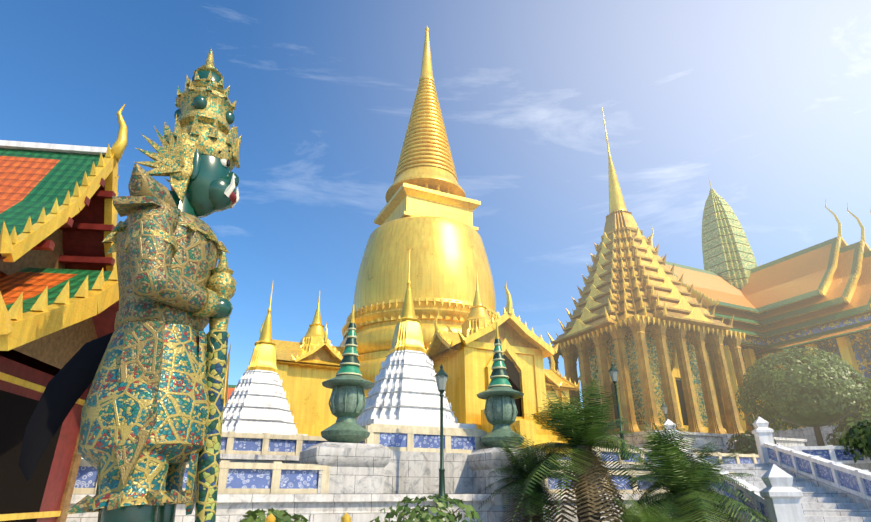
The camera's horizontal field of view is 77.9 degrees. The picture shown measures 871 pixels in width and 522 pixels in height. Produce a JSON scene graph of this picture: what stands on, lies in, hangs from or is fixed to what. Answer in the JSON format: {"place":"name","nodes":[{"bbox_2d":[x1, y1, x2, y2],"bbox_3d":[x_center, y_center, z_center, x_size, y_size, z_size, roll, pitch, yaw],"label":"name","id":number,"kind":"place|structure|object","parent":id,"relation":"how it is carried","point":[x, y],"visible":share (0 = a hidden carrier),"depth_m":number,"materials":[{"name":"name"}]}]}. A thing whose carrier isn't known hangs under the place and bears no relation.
{"place":"outdoors","nodes":[
{"label":"outdoors","id":0,"kind":"place"},
{"bbox_2d":[0,0,870,458],"label":"sky","id":1,"kind":"structure","parent":0,"point":[768,102],"materials":[{"name":"blue"}]},
{"label":"ground","id":2,"kind":"structure","parent":0,"visible":0},
{"bbox_2d":[0,104,127,521],"bbox_3d":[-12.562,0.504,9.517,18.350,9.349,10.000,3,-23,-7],"label":"gate hall","id":3,"kind":"structure","parent":2,"relation":"on","point":[59,298],"depth_m":10.00,"materials":[{"name":"multicoloured tile"}]},
{"bbox_2d":[18,48,241,521],"bbox_3d":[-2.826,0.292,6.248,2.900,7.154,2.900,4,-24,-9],"label":"yaksha statue","id":4,"kind":"object","parent":2,"relation":"on","point":[152,366],"visible":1,"depth_m":5.51,"materials":[{"name":"multicoloured ceramic"}]},
{"bbox_2d":[223,344,236,407],"bbox_3d":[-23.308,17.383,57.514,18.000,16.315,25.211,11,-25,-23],"label":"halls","id":5,"kind":"object","parent":2,"relation":"on","point":[229,389],"depth_m":49.54,"materials":[{"name":"orange metal"}]},
{"bbox_2d":[265,513,350,521],"bbox_3d":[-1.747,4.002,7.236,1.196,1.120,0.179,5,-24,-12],"label":"gold barrier fence","id":6,"kind":"object","parent":2,"relation":"on","point":[345,517],"visible":1,"depth_m":7.40,"materials":[{"name":"metal"}]},
{"bbox_2d":[299,304,555,521],"bbox_3d":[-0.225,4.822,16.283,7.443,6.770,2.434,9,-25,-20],"label":"decorative urns","id":7,"kind":"object","parent":2,"relation":"on","point":[350,460],"visible":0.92,"depth_m":15.23,"materials":[{"name":"green ceramic"}]},
{"bbox_2d":[66,417,870,521],"bbox_3d":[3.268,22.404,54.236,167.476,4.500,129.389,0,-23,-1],"label":"terrace stone","id":8,"kind":"object","parent":2,"relation":"on","point":[825,483],"visible":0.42,"depth_m":15.75,"materials":[{"name":"grey stone"}]},
{"bbox_2d":[222,249,482,449],"bbox_3d":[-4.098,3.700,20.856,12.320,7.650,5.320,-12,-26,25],"label":"small stupas","id":9,"kind":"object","parent":8,"relation":"on","point":[404,393],"visible":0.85,"depth_m":18.59,"materials":[{"name":"paint"}]},
{"bbox_2d":[260,26,579,456],"bbox_3d":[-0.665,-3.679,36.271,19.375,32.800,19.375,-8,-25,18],"label":"golden chedi","id":10,"kind":"structure","parent":8,"relation":"on","point":[425,216],"depth_m":29.30,"materials":[{"name":"gold metal"}]},
{"bbox_2d":[434,363,666,507],"bbox_3d":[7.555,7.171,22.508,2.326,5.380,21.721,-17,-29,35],"label":"lamp posts","id":11,"kind":"object","parent":8,"relation":"on","point":[441,375],"visible":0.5,"depth_m":15.54,"materials":[{"name":"green"}]},
{"bbox_2d":[547,108,806,452],"bbox_3d":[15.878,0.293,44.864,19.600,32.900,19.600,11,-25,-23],"label":"mondop","id":12,"kind":"structure","parent":8,"relation":"on","point":[647,326],"depth_m":38.47,"materials":[{"name":"gold metal"}]},
{"bbox_2d":[239,346,870,521],"bbox_3d":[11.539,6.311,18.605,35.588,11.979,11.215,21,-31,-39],"label":"plants","id":13,"kind":"object","parent":2,"relation":"on","point":[816,393],"visible":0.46,"depth_m":14.20,"materials":[{"name":"green plant"}]},
{"bbox_2d":[578,179,870,445],"bbox_3d":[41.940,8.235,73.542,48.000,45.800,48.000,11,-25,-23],"label":"temple building","id":14,"kind":"structure","parent":2,"relation":"on","point":[816,296],"depth_m":62.45,"materials":[{"name":"orange tile"}]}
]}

